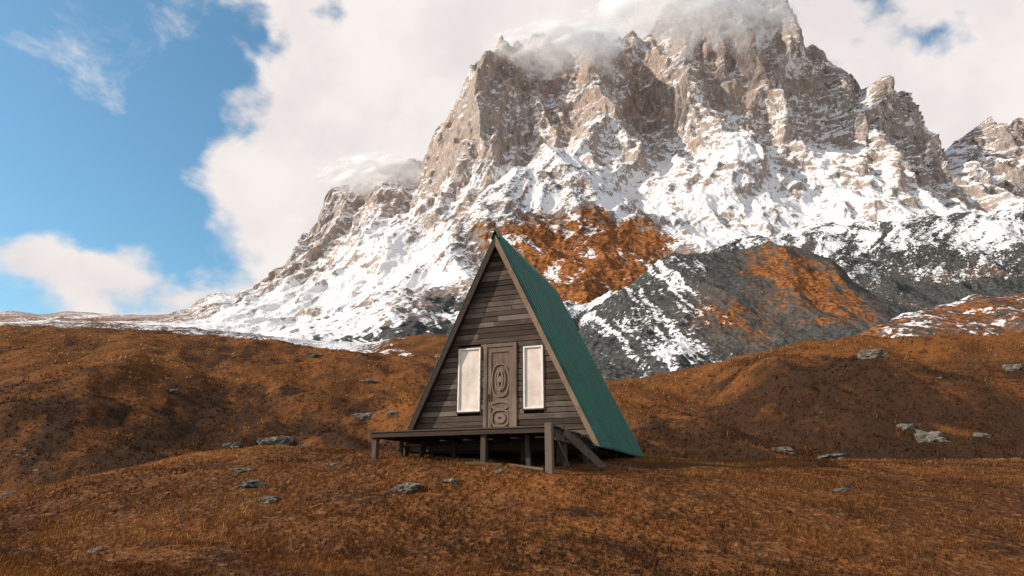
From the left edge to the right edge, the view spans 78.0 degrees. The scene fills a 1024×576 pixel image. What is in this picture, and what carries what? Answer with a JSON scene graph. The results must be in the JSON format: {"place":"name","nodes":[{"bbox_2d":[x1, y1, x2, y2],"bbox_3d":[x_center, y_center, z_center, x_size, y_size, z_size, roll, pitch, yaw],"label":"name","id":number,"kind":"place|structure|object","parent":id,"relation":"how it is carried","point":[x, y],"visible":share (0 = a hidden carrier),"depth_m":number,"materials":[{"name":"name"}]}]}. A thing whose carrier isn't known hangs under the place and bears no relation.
{"place":"outdoors","nodes":[
{"label":"outdoors","id":0,"kind":"place"},
{"bbox_2d":[333,155,421,193],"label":"summit mist","id":1,"kind":"structure","parent":0,"point":[360,175],"depth_m":2409.57,"materials":[{"name":"white"}]},
{"bbox_2d":[262,143,720,342],"bbox_3d":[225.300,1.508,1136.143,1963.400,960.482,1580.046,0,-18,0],"label":"mountain spur","id":2,"kind":"structure","parent":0,"point":[566,226],"depth_m":1030.76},
{"bbox_2d":[0,321,1023,575],"bbox_3d":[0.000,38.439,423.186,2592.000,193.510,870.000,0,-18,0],"label":"grassland ground","id":3,"kind":"structure","parent":0,"point":[926,405],"depth_m":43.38,"materials":[{"name":"brown plant"}]},
{"bbox_2d":[5,449,40,486],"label":"scree stones","id":4,"kind":"object","parent":3,"relation":"on","point":[17,455],"visible":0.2,"depth_m":45.52,"materials":[{"name":"grey stone"}]},
{"bbox_2d":[88,547,104,552],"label":"rock","id":5,"kind":"object","parent":3,"relation":"on","point":[94,549],"visible":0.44,"depth_m":8.70,"materials":[{"name":"grey stone"}]},
{"bbox_2d":[166,389,179,393],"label":"rock","id":6,"kind":"object","parent":3,"relation":"on","point":[174,391],"visible":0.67,"depth_m":70.37,"materials":[{"name":"grey stone"}]},
{"bbox_2d":[222,443,242,448],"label":"rock","id":7,"kind":"object","parent":3,"relation":"on","point":[233,445],"visible":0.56,"depth_m":57.11,"materials":[{"name":"grey stone"}]},
{"bbox_2d":[228,468,252,472],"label":"rock","id":8,"kind":"object","parent":3,"relation":"on","point":[239,470],"visible":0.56,"depth_m":14.07,"materials":[{"name":"grey stone"}]},
{"bbox_2d":[237,479,267,488],"bbox_3d":[-5.307,4.077,12.925,0.592,0.323,0.571,12,-21,-33],"label":"rock","id":9,"kind":"object","parent":3,"relation":"on","point":[247,483],"visible":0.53,"depth_m":12.80,"materials":[{"name":"grey stone"}]},
{"bbox_2d":[255,496,278,503],"bbox_3d":[-4.634,4.080,11.959,0.478,0.255,0.422,-4,-12,-10],"label":"rock","id":10,"kind":"object","parent":3,"relation":"on","point":[271,499],"visible":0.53,"depth_m":11.88,"materials":[{"name":"grey stone"}]},
{"bbox_2d":[256,436,292,446],"bbox_3d":[-22.765,15.260,59.734,4.033,2.432,3.288,-13,-15,14],"label":"rock","id":11,"kind":"object","parent":3,"relation":"on","point":[280,440],"visible":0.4,"depth_m":59.15,"materials":[{"name":"grey stone"}]},
{"bbox_2d":[297,445,308,448],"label":"rock","id":12,"kind":"object","parent":3,"relation":"on","point":[302,446],"visible":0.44,"depth_m":17.78,"materials":[{"name":"grey stone"}]},
{"bbox_2d":[303,353,323,356],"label":"rock","id":13,"kind":"object","parent":3,"relation":"on","point":[313,355],"visible":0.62,"depth_m":99.26,"materials":[{"name":"grey stone"}]},
{"bbox_2d":[351,412,376,419],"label":"rock","id":14,"kind":"object","parent":3,"relation":"on","point":[364,416],"visible":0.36,"depth_m":67.87,"materials":[{"name":"grey stone"}]},
{"bbox_2d":[360,379,379,382],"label":"rock","id":15,"kind":"object","parent":3,"relation":"on","point":[369,380],"visible":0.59,"depth_m":87.34,"materials":[{"name":"grey stone"}]},
{"bbox_2d":[386,410,397,414],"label":"rock","id":16,"kind":"object","parent":3,"relation":"on","point":[391,412],"visible":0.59,"depth_m":66.68,"materials":[{"name":"grey stone"}]},
{"bbox_2d":[389,482,424,493],"bbox_3d":[-2.012,3.961,12.239,0.646,0.381,0.646,-9,-20,27],"label":"rock","id":17,"kind":"object","parent":3,"relation":"on","point":[408,487],"visible":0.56,"depth_m":12.04,"materials":[{"name":"grey stone"}]},
{"bbox_2d":[441,478,458,482],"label":"rock","id":18,"kind":"object","parent":3,"relation":"on","point":[451,480],"visible":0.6,"depth_m":12.37,"materials":[{"name":"grey stone"}]},
{"bbox_2d":[495,469,508,473],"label":"rock","id":19,"kind":"object","parent":3,"relation":"on","point":[500,471],"visible":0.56,"depth_m":12.81,"materials":[{"name":"grey stone"}]},
{"bbox_2d":[370,230,643,473],"bbox_3d":[0.597,2.037,18.164,6.582,6.739,8.380,-6,-19,19],"label":"wooden cabin","id":20,"kind":"object","parent":3,"relation":"on","point":[515,371],"visible":0.99,"depth_m":16.76,"materials":[{"name":"brown wood"}]},
{"bbox_2d":[457,347,480,411],"bbox_3d":[-1.139,2.460,16.940,0.650,1.703,0.080,-6,-19,19],"label":"window frame","id":21,"kind":"structure","parent":20,"relation":"in","point":[460,350],"depth_m":16.93,"materials":[{"name":"white wood"}]},
{"bbox_2d":[487,346,512,426],"bbox_3d":[-0.305,2.681,16.530,0.724,2.304,0.095,-6,-19,19],"label":"carved door","id":22,"kind":"structure","parent":20,"relation":"in","point":[500,359],"depth_m":16.54,"materials":[{"name":"brown wood"}]},
{"bbox_2d":[523,345,543,408],"bbox_3d":[0.559,2.296,16.328,0.542,1.623,0.080,-6,-19,19],"label":"window frame","id":23,"kind":"structure","parent":20,"relation":"in","point":[541,346],"depth_m":16.31,"materials":[{"name":"white wood"}]},
{"bbox_2d":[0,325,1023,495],"bbox_3d":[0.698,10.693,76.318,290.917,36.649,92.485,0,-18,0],"label":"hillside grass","id":24,"kind":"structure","parent":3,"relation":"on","point":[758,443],"depth_m":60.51,"materials":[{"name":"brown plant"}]},
{"bbox_2d":[40,358,984,575],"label":"stones","id":25,"kind":"object","parent":3,"relation":"on","point":[759,554],"visible":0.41,"depth_m":12.56,"materials":[{"name":"grey stone"}]},
{"bbox_2d":[771,446,796,453],"bbox_3d":[18.536,11.451,43.393,2.218,1.124,1.537,4,-20,5],"label":"rock","id":26,"kind":"object","parent":3,"relation":"on","point":[788,449],"visible":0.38,"depth_m":43.09,"materials":[{"name":"grey stone"}]},
{"bbox_2d":[816,453,848,459],"bbox_3d":[20.648,11.252,41.193,2.329,0.818,1.818,-6,-27,16],"label":"rock","id":27,"kind":"object","parent":3,"relation":"on","point":[834,456],"visible":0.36,"depth_m":40.68,"materials":[{"name":"grey stone"}]},
{"bbox_2d":[831,488,851,491],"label":"rock","id":28,"kind":"object","parent":3,"relation":"on","point":[843,490],"visible":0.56,"depth_m":12.64,"materials":[{"name":"grey stone"}]},
{"bbox_2d":[857,349,887,358],"bbox_3d":[35.517,7.081,62.209,2.735,2.161,2.440,-8,-21,17],"label":"rock","id":29,"kind":"object","parent":3,"relation":"on","point":[867,354],"visible":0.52,"depth_m":61.70,"materials":[{"name":"grey stone"}]},
{"bbox_2d":[896,423,915,429],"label":"rock","id":30,"kind":"object","parent":3,"relation":"on","point":[906,426],"visible":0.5,"depth_m":47.87,"materials":[{"name":"grey stone"}]},
{"bbox_2d":[914,430,949,442],"bbox_3d":[30.216,11.427,45.577,2.393,2.212,2.104,4,-25,14],"label":"rock","id":31,"kind":"object","parent":3,"relation":"on","point":[928,437],"visible":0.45,"depth_m":45.22,"materials":[{"name":"grey stone"}]},
{"bbox_2d":[973,433,991,437],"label":"rock","id":32,"kind":"object","parent":3,"relation":"on","point":[988,435],"visible":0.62,"depth_m":45.60,"materials":[{"name":"grey stone"}]},
{"bbox_2d":[1002,364,1022,371],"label":"rock","id":33,"kind":"object","parent":3,"relation":"on","point":[1011,367],"visible":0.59,"depth_m":67.40,"materials":[{"name":"grey stone"}]},
{"bbox_2d":[0,0,1023,333],"bbox_3d":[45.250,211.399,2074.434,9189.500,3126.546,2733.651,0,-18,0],"label":"snowy mountain","id":34,"kind":"structure","parent":0,"point":[772,130],"depth_m":2167.09,"materials":[{"name":"white snow"}]},
{"bbox_2d":[0,0,1023,314],"label":"sky","id":35,"kind":"structure","parent":0,"point":[158,157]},
{"bbox_2d":[500,21,623,76],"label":"summit mist","id":36,"kind":"structure","parent":0,"point":[552,47],"depth_m":2199.70,"materials":[{"name":"white"}]},
{"bbox_2d":[603,0,792,54],"bbox_3d":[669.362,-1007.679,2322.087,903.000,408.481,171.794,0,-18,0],"label":"summit mist","id":37,"kind":"structure","parent":0,"point":[688,18],"depth_m":2284.74,"materials":[{"name":"white"}]},
{"bbox_2d":[579,241,920,380],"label":"scree hill","id":38,"kind":"structure","parent":0,"point":[674,311],"depth_m":260.75,"materials":[{"name":"grey stone"}]},
{"bbox_2d":[563,205,1023,330],"bbox_3d":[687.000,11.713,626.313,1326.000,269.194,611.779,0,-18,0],"label":"moraine ridge","id":39,"kind":"structure","parent":0,"point":[922,262],"depth_m":550.37,"materials":[{"name":"white snow"}]},
{"bbox_2d":[856,293,1023,337],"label":"patchy hillock","id":40,"kind":"structure","parent":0,"point":[977,314],"depth_m":169.04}
]}

